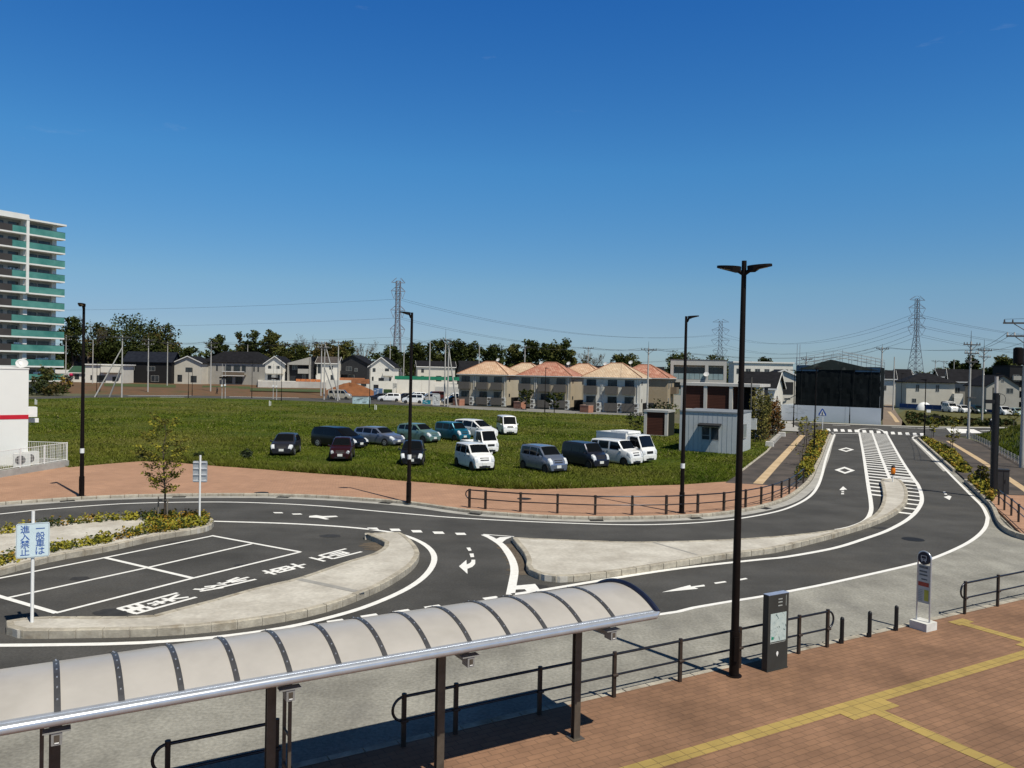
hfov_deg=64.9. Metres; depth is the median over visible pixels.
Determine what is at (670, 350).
overhead wire
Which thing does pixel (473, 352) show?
tree
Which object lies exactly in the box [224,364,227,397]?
signal post
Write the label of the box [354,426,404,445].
parked car
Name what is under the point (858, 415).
hoarding
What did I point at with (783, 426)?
bush
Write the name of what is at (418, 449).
parked car
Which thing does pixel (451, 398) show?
parked car
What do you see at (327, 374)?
utility pole
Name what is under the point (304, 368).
shed roof house
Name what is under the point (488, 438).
parked truck
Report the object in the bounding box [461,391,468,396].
window
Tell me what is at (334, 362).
plain white house
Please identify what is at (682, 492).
street lamp
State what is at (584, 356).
tree
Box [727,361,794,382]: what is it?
white apartments
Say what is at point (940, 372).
dark house
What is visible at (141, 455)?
bush
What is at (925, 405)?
street lamp
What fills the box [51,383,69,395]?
shrub
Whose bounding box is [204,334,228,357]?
tree
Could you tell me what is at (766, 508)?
drain grates
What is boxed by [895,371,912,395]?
white house
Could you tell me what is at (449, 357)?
utility pole
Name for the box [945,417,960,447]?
sapling
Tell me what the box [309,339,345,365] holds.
tree
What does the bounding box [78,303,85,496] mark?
street lamp
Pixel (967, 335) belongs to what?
overhead wire
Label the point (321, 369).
utility pole
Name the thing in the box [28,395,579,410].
back road
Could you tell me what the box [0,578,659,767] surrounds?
bus shelter
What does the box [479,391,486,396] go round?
window
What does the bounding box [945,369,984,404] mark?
grey house
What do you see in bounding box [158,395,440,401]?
road markings
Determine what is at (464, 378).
window
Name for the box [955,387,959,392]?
window
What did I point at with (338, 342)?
utility pole
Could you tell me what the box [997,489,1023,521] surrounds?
guard rail
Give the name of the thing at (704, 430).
window
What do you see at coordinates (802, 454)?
sapling
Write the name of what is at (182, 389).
earth bank
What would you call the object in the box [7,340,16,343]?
window
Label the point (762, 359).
tree
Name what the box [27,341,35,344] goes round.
window
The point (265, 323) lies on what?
overhead wire
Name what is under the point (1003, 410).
parked car
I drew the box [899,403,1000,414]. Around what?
blue fence
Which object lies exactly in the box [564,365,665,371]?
dark long house
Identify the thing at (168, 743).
guard rail
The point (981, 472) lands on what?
sapling
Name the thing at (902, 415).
rough plot
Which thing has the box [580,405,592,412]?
bin enclosure
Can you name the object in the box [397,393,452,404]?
gravel lot
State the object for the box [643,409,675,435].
shed
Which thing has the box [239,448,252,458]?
bush
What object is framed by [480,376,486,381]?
window
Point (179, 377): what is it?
window
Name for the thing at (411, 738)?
kerb
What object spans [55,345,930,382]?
distant wood
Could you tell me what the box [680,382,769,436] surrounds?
panelled building
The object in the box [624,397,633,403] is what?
window
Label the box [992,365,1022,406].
dark apartments
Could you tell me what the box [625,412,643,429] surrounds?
bush
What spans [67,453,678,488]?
tall grass
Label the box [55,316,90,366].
tree
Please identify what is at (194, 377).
window
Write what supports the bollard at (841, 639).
on the plaza pavement at (982, 712)
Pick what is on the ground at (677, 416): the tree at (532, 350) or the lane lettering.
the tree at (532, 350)
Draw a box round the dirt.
[359,542,528,574]
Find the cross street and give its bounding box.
[774,420,1003,439]
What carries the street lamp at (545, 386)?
on the lane at (529, 410)
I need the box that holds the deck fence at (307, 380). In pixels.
[296,379,319,381]
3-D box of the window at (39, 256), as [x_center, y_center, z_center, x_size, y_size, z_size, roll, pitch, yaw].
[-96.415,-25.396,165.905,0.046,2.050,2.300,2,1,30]
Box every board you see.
[352,397,370,403]
[374,388,382,394]
[383,389,391,392]
[422,400,430,403]
[432,394,439,405]
[761,590,788,672]
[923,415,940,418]
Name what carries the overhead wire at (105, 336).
attached to the utility pole at (121, 367)
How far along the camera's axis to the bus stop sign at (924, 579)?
20.31 m
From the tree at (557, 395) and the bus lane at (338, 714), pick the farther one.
the tree at (557, 395)
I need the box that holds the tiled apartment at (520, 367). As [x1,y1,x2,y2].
[510,362,536,372]
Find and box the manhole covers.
[255,492,924,541]
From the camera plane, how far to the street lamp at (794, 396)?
101.98 m
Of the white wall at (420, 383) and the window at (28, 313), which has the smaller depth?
the window at (28, 313)
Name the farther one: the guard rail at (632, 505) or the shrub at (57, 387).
the shrub at (57, 387)
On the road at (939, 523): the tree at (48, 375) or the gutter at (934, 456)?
the gutter at (934, 456)
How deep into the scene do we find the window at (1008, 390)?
167.68 m
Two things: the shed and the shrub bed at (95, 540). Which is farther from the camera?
the shed
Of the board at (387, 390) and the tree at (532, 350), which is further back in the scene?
the tree at (532, 350)
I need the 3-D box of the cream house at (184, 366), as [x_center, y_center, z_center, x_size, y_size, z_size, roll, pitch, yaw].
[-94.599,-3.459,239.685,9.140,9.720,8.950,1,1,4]
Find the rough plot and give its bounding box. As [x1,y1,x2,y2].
[898,410,1020,426]
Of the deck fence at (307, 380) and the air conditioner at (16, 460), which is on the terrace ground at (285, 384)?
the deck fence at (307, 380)
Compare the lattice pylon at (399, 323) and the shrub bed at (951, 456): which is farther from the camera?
the lattice pylon at (399, 323)
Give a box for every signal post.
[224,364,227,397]
[271,364,273,398]
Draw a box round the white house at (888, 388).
[884,370,897,404]
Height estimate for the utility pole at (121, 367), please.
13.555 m
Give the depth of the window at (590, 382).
132.24 m
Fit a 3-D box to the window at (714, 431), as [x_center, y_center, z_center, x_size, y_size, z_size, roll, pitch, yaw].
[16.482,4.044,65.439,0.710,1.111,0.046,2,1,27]
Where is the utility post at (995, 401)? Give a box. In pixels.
[985,377,1005,496]
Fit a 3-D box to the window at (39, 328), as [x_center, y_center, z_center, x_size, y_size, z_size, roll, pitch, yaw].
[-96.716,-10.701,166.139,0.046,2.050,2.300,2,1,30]
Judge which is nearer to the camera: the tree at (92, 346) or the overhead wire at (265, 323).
the tree at (92, 346)
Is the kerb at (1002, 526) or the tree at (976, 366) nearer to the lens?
the kerb at (1002, 526)
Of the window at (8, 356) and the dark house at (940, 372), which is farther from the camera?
the dark house at (940, 372)
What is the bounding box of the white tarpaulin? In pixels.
[916,402,929,409]
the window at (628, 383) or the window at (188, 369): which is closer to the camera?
the window at (628, 383)
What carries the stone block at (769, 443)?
on the footway at (756, 469)
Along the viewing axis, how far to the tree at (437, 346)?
283.08 m
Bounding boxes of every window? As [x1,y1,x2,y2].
[7,281,17,284]
[7,295,17,299]
[7,310,17,313]
[7,325,17,328]
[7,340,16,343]
[7,355,16,358]
[27,297,36,300]
[27,312,35,315]
[27,326,35,329]
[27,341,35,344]
[27,355,35,358]
[37,341,48,344]
[38,255,49,258]
[38,269,49,272]
[38,284,48,287]
[38,298,48,301]
[38,313,48,315]
[38,327,48,330]
[97,375,105,381]
[147,366,154,370]
[151,375,158,381]
[177,375,181,381]
[185,367,191,371]
[191,376,196,381]
[226,365,230,370]
[226,377,231,383]
[234,365,239,370]
[235,377,241,383]
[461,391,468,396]
[462,376,469,381]
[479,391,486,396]
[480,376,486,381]
[494,377,501,382]
[494,392,501,397]
[522,378,529,383]
[541,378,548,383]
[541,394,548,399]
[557,378,564,384]
[586,396,595,402]
[587,379,595,385]
[607,397,616,402]
[608,380,616,385]
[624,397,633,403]
[625,380,633,386]
[674,367,703,372]
[701,426,709,439]
[709,368,722,373]
[710,427,718,440]
[743,423,746,438]
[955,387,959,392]
[1006,388,1013,392]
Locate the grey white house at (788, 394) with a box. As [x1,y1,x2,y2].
[770,369,795,403]
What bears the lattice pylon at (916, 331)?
on the ground at (677, 416)
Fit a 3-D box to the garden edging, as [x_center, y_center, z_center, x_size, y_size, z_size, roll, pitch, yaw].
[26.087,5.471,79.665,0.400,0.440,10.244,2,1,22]
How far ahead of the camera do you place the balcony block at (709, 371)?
149.25 m
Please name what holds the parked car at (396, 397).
on the back road at (374, 401)
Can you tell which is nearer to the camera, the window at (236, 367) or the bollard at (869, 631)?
the bollard at (869, 631)
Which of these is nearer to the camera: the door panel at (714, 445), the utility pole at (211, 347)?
the door panel at (714, 445)
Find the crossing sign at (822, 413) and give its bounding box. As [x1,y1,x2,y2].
[818,409,825,429]
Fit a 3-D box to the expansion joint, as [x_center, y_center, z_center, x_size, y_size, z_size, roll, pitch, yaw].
[0.014,5.801,25.721,13.378,0.001,2.341,1,1,-28]
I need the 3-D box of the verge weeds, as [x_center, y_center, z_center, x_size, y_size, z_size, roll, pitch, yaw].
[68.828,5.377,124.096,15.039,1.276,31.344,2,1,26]
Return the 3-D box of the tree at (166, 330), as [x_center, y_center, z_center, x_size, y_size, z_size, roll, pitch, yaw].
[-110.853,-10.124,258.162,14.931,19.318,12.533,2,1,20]
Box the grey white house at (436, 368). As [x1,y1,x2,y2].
[415,360,456,381]
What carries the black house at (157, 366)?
on the earth bank
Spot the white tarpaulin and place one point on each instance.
(920, 406)
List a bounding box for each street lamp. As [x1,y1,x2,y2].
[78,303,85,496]
[367,358,370,406]
[400,311,412,502]
[544,368,546,412]
[677,315,698,513]
[717,260,771,678]
[792,370,795,426]
[813,368,822,448]
[921,379,926,435]
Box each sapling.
[791,430,820,463]
[795,416,820,446]
[929,417,939,436]
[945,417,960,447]
[975,465,989,479]
[1007,409,1020,426]
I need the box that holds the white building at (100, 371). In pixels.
[85,364,135,382]
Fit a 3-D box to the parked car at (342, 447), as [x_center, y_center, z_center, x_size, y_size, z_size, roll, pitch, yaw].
[-11.745,4.451,55.727,1.818,1.547,3.622,1,1,-7]
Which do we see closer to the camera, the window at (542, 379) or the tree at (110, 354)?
the window at (542, 379)
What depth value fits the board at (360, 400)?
140.97 m
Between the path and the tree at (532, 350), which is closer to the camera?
the path
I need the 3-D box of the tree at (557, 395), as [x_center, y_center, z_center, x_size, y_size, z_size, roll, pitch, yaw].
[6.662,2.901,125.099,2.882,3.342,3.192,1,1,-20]
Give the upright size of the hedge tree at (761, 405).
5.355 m
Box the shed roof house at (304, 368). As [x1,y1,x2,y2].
[287,356,316,380]
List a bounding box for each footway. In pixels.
[726,431,828,486]
[920,436,1023,494]
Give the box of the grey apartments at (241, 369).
[204,351,270,384]
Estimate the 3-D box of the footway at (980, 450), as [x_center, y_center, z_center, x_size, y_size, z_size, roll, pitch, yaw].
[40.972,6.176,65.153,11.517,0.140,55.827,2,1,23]
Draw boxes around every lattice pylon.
[390,278,404,375]
[711,319,729,357]
[908,296,925,374]
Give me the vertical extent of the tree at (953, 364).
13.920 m
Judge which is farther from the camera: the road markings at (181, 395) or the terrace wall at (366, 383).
the terrace wall at (366, 383)
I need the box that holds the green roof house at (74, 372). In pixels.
[67,366,80,381]
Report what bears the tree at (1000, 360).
on the ground at (677, 416)
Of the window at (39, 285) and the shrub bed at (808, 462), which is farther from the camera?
the window at (39, 285)
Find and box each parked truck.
[460,430,498,452]
[596,430,656,460]
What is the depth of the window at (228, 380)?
238.78 m
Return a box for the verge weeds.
[905,411,1016,425]
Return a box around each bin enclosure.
[453,399,464,405]
[513,401,525,408]
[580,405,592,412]
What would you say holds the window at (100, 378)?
in the white building at (100, 371)
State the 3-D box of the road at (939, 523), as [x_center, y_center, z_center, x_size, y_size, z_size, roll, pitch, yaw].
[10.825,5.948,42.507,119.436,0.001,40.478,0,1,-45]
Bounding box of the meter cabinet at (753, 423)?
[750,377,756,429]
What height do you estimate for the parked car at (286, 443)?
1.527 m
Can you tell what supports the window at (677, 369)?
in the balcony block at (709, 371)
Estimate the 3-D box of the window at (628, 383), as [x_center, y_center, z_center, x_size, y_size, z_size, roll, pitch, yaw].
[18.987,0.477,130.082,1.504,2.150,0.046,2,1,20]
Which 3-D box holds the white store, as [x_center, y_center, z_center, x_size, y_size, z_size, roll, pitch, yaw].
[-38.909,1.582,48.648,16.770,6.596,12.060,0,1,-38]
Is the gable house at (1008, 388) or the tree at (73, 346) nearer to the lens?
the gable house at (1008, 388)
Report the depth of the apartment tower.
162.32 m
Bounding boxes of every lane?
[0,472,1023,767]
[449,405,643,415]
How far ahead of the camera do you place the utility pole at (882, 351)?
137.84 m
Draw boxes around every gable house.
[263,356,290,380]
[340,355,372,379]
[368,357,400,382]
[963,375,1021,408]
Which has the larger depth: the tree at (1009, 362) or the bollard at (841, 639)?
the tree at (1009, 362)
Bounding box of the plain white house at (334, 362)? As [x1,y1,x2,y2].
[315,356,341,380]
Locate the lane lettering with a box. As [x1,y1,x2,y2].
[117,548,360,613]
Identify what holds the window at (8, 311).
in the apartment tower
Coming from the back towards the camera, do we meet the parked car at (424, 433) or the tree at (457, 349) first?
the tree at (457, 349)
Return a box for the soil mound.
[326,382,373,395]
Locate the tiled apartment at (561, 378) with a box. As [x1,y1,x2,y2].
[516,361,582,409]
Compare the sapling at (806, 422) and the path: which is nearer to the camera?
the sapling at (806, 422)
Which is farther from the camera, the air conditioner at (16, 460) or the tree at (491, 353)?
the tree at (491, 353)
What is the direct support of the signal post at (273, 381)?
on the back road at (374, 401)
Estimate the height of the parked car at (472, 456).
1.687 m
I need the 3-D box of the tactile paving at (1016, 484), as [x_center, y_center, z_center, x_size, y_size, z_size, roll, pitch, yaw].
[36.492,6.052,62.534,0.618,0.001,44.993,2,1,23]
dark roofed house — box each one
[456,361,498,383]
[737,371,785,419]
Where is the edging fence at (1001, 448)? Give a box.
[966,431,1018,463]
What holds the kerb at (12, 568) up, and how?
on the road at (939, 523)
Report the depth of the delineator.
48.59 m
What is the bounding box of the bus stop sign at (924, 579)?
[909,551,936,632]
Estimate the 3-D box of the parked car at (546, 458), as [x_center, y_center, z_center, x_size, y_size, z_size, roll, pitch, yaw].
[2.003,4.724,51.253,1.798,1.707,3.422,1,1,-33]
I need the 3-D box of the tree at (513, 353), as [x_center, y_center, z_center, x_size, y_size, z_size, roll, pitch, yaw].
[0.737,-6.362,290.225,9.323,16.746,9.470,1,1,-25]
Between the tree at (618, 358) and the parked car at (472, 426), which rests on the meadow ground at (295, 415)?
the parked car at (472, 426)
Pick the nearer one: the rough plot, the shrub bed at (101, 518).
the shrub bed at (101, 518)
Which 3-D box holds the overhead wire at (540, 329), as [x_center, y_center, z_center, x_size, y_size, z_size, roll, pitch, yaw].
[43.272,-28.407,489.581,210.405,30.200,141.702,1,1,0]
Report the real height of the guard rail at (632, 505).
0.890 m
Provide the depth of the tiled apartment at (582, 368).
153.92 m
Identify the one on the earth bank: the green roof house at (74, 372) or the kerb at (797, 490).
the green roof house at (74, 372)
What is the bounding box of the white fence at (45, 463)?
[0,441,68,477]
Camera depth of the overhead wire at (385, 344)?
149.32 m
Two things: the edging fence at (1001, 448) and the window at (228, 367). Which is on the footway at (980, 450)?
the edging fence at (1001, 448)
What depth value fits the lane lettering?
23.02 m
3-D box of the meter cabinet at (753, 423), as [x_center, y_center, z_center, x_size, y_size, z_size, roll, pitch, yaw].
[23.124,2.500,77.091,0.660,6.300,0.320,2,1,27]
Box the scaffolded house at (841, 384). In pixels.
[795,344,884,420]
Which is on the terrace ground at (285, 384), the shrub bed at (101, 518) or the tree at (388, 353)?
the tree at (388, 353)
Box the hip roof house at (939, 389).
[894,373,962,406]
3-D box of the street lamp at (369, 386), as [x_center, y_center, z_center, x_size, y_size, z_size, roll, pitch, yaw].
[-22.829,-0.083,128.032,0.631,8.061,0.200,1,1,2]
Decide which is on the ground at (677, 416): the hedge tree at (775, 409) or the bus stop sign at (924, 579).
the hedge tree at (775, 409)
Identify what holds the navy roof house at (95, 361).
on the ground at (677, 416)
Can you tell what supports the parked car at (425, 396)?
on the gravel lot
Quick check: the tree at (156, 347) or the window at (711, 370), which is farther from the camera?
the tree at (156, 347)
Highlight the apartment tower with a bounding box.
[0,210,66,392]
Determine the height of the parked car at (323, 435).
1.673 m
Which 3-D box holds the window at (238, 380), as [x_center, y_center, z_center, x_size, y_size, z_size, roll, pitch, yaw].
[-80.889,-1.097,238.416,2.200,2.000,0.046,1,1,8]
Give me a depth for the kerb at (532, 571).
28.82 m
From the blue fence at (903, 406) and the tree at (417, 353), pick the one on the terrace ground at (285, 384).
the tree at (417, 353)
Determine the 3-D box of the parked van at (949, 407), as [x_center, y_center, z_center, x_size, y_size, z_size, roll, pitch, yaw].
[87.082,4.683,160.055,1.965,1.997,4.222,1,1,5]
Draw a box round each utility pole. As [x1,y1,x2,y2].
[64,335,72,374]
[92,352,92,382]
[94,326,131,396]
[142,336,153,391]
[164,342,172,385]
[205,342,218,390]
[314,341,327,395]
[318,341,339,399]
[332,341,344,400]
[428,342,430,399]
[440,337,450,405]
[444,342,456,406]
[641,346,656,408]
[876,347,888,366]
[892,357,894,409]
[963,331,980,438]
[978,339,991,419]
[1003,319,1023,467]
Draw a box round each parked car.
[270,432,300,455]
[311,426,367,447]
[328,436,354,460]
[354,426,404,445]
[370,393,386,399]
[377,393,400,401]
[397,423,440,442]
[398,440,426,465]
[401,393,412,400]
[423,393,439,399]
[435,421,470,440]
[441,396,457,403]
[454,441,494,470]
[455,418,497,435]
[520,443,567,473]
[561,440,608,468]
[955,405,970,412]
[970,405,986,413]
[1000,406,1012,414]
[1010,408,1020,415]
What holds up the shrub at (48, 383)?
on the ground at (677, 416)
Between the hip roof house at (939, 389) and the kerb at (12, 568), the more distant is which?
the hip roof house at (939, 389)
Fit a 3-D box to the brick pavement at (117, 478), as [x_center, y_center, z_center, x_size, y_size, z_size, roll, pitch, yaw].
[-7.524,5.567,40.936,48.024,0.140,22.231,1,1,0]
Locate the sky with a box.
[0,0,1023,373]
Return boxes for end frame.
[39,728,43,767]
[282,698,291,767]
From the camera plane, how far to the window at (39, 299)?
166.01 m
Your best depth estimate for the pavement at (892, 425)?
109.88 m
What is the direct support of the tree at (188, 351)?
on the earth bank
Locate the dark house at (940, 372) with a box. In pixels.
[932,369,945,377]
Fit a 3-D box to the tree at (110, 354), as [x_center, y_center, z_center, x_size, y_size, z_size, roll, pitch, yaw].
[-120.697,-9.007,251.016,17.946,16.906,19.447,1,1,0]
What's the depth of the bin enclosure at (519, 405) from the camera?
138.46 m
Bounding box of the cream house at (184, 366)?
[174,356,209,383]
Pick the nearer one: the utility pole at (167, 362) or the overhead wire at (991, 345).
the overhead wire at (991, 345)
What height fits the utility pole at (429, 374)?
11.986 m
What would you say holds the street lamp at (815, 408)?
on the footway at (756, 469)
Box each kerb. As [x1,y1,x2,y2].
[0,433,830,519]
[0,516,213,575]
[6,532,419,638]
[279,597,1023,767]
[512,479,907,581]
[742,446,771,470]
[918,438,1023,539]
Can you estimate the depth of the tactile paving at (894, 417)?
133.40 m
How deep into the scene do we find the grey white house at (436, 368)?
269.34 m
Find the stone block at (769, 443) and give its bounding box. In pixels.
[765,441,773,446]
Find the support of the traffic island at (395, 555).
on the road at (939, 523)
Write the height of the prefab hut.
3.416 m
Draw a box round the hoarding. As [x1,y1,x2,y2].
[781,403,880,424]
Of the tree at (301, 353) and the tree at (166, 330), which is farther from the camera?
the tree at (301, 353)
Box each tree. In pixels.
[30,364,61,394]
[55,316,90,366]
[75,316,112,363]
[79,322,119,361]
[92,327,153,363]
[107,313,160,347]
[113,327,181,363]
[130,412,191,519]
[143,322,186,356]
[180,347,196,357]
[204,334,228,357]
[234,331,244,351]
[243,330,265,353]
[258,329,283,357]
[275,341,296,355]
[280,343,311,360]
[295,334,319,351]
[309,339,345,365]
[333,340,355,359]
[354,342,378,357]
[379,344,399,368]
[396,342,426,375]
[421,337,449,360]
[438,339,468,370]
[455,341,485,372]
[478,343,505,362]
[500,343,523,367]
[516,339,545,364]
[518,389,533,409]
[537,339,562,361]
[546,392,564,412]
[556,337,577,364]
[577,350,604,365]
[610,353,632,364]
[626,353,641,365]
[664,350,693,373]
[692,353,729,374]
[749,387,773,441]
[758,356,772,361]
[760,398,782,438]
[948,360,965,368]
[958,354,982,369]
[984,367,992,374]
[989,354,1012,372]
[1006,360,1015,364]
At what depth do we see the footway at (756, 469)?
57.36 m
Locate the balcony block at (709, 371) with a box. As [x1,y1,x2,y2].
[670,359,726,408]
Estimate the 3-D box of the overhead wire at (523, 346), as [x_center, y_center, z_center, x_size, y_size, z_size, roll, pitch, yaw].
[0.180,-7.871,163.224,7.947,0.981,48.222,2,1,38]
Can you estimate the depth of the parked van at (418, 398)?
150.33 m
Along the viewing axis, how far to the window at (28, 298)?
163.91 m
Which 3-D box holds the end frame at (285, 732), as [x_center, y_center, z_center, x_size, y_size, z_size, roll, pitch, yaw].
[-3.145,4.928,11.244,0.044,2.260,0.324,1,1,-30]
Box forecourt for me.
[771,423,797,430]
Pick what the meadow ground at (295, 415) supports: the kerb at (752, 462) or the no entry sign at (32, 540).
the kerb at (752, 462)
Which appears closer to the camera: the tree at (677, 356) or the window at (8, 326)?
the window at (8, 326)
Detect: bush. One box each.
[136,449,150,459]
[192,451,204,457]
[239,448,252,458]
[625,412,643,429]
[647,399,678,413]
[776,421,786,431]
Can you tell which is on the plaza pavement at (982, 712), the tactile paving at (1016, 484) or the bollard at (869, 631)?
the bollard at (869, 631)
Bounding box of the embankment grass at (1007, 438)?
[973,424,1020,459]
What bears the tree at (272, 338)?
on the terrace ground at (285, 384)
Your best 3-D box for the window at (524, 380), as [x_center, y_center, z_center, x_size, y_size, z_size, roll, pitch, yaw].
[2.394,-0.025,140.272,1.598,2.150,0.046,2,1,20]
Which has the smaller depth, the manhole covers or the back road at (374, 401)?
the manhole covers
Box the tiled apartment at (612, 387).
[581,361,653,413]
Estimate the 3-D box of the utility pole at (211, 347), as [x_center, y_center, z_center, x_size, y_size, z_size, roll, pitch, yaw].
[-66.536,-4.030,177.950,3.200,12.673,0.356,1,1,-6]
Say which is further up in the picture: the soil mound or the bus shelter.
the soil mound
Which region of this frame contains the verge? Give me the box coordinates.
[104,383,322,391]
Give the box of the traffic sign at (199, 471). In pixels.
[193,455,207,516]
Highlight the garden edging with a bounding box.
[770,434,780,443]
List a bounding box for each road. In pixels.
[0,434,985,668]
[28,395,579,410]
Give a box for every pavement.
[0,461,797,517]
[298,599,1023,767]
[779,421,1006,427]
[992,495,1023,533]
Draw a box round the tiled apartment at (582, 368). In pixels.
[569,363,597,399]
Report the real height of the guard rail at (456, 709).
0.910 m
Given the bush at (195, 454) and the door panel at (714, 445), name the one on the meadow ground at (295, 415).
the bush at (195, 454)
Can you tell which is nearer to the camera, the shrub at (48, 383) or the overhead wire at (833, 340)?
the shrub at (48, 383)
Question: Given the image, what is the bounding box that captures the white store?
[0,359,38,466]
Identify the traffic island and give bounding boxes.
[0,516,208,567]
[12,533,413,637]
[518,479,903,582]
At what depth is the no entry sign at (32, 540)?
19.11 m
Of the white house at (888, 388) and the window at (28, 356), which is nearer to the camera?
the window at (28, 356)
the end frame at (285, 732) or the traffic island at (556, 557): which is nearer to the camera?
the end frame at (285, 732)
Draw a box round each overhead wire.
[68,335,152,339]
[108,299,391,343]
[145,339,323,345]
[322,338,446,345]
[393,299,721,362]
[440,338,584,349]
[585,347,801,357]
[716,315,920,363]
[802,347,982,357]
[912,315,1023,352]
[965,333,1022,356]
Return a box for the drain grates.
[60,496,770,520]
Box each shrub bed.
[0,508,206,533]
[0,517,194,565]
[141,507,213,532]
[794,429,828,479]
[921,435,971,472]
[967,471,997,501]
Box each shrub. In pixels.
[29,383,46,394]
[32,377,57,394]
[40,381,63,395]
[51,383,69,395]
[57,375,73,392]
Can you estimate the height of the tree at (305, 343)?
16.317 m
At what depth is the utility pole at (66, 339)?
221.86 m
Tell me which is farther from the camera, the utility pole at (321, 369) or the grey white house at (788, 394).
the utility pole at (321, 369)
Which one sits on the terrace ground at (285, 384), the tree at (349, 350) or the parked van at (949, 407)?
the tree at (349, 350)
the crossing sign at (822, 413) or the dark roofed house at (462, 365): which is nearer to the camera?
the crossing sign at (822, 413)
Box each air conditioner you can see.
[14,453,30,467]
[23,451,38,464]
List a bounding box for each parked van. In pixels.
[328,390,351,399]
[402,394,423,403]
[430,391,443,399]
[496,415,517,434]
[590,438,642,465]
[941,402,958,412]
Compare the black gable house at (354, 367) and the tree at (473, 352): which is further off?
the tree at (473, 352)
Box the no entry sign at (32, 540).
[16,511,49,622]
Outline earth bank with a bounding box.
[52,378,326,397]
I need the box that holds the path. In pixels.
[882,405,906,425]
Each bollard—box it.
[839,617,844,643]
[866,611,871,637]
[893,605,898,630]
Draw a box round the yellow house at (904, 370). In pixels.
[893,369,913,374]
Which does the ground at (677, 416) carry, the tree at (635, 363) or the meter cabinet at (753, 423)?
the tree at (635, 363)
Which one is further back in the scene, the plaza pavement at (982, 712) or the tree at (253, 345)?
the tree at (253, 345)
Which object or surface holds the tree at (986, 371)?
on the ground at (677, 416)
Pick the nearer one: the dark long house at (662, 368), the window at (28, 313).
the window at (28, 313)
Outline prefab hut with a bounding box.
[679,408,751,453]
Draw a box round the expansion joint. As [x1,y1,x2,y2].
[298,542,696,592]
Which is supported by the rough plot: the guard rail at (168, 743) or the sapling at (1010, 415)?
the sapling at (1010, 415)
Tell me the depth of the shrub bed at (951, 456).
65.15 m
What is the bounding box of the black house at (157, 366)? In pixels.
[123,351,180,383]
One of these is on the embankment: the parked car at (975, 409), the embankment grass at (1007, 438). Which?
the embankment grass at (1007, 438)
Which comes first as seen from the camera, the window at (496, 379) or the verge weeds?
the verge weeds
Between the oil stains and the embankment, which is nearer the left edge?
the oil stains
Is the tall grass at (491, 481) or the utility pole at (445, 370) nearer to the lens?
the tall grass at (491, 481)
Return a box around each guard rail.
[150,718,280,767]
[391,609,834,746]
[465,468,804,514]
[960,571,1023,614]
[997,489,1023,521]
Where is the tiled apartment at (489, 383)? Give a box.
[457,358,518,406]
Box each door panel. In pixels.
[710,441,718,452]
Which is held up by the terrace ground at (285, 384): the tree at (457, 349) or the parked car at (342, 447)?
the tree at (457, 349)
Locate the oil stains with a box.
[69,527,887,615]
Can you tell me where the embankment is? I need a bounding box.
[986,429,1019,451]
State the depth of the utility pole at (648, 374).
123.91 m
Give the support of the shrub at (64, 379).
on the ground at (677, 416)
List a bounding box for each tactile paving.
[620,618,1023,767]
[754,435,804,483]
[888,412,898,421]
[947,441,1023,490]
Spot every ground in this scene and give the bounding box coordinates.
[5,397,767,488]
[29,368,1020,444]
[55,370,456,387]
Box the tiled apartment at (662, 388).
[632,364,678,408]
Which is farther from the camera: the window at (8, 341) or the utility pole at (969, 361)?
the window at (8, 341)
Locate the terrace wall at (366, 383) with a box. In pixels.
[326,379,395,392]
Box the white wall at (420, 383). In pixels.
[395,376,458,393]
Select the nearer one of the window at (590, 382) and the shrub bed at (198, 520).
the shrub bed at (198, 520)
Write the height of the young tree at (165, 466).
4.336 m
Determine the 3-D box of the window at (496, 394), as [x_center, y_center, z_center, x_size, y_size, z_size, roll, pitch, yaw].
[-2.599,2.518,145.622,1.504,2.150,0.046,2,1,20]
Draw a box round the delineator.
[891,466,895,481]
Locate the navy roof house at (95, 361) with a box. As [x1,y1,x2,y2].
[74,356,112,365]
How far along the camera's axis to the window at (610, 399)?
131.06 m
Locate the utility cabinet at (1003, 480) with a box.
[997,468,1009,493]
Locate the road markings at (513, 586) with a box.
[0,425,989,646]
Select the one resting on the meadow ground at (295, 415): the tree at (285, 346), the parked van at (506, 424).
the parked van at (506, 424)
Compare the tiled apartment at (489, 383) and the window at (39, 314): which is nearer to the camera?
the tiled apartment at (489, 383)
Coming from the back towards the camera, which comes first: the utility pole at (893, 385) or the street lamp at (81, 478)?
the utility pole at (893, 385)
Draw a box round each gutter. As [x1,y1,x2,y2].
[0,435,835,521]
[912,439,952,471]
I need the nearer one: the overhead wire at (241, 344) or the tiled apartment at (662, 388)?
the tiled apartment at (662, 388)
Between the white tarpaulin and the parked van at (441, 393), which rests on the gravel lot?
the parked van at (441, 393)

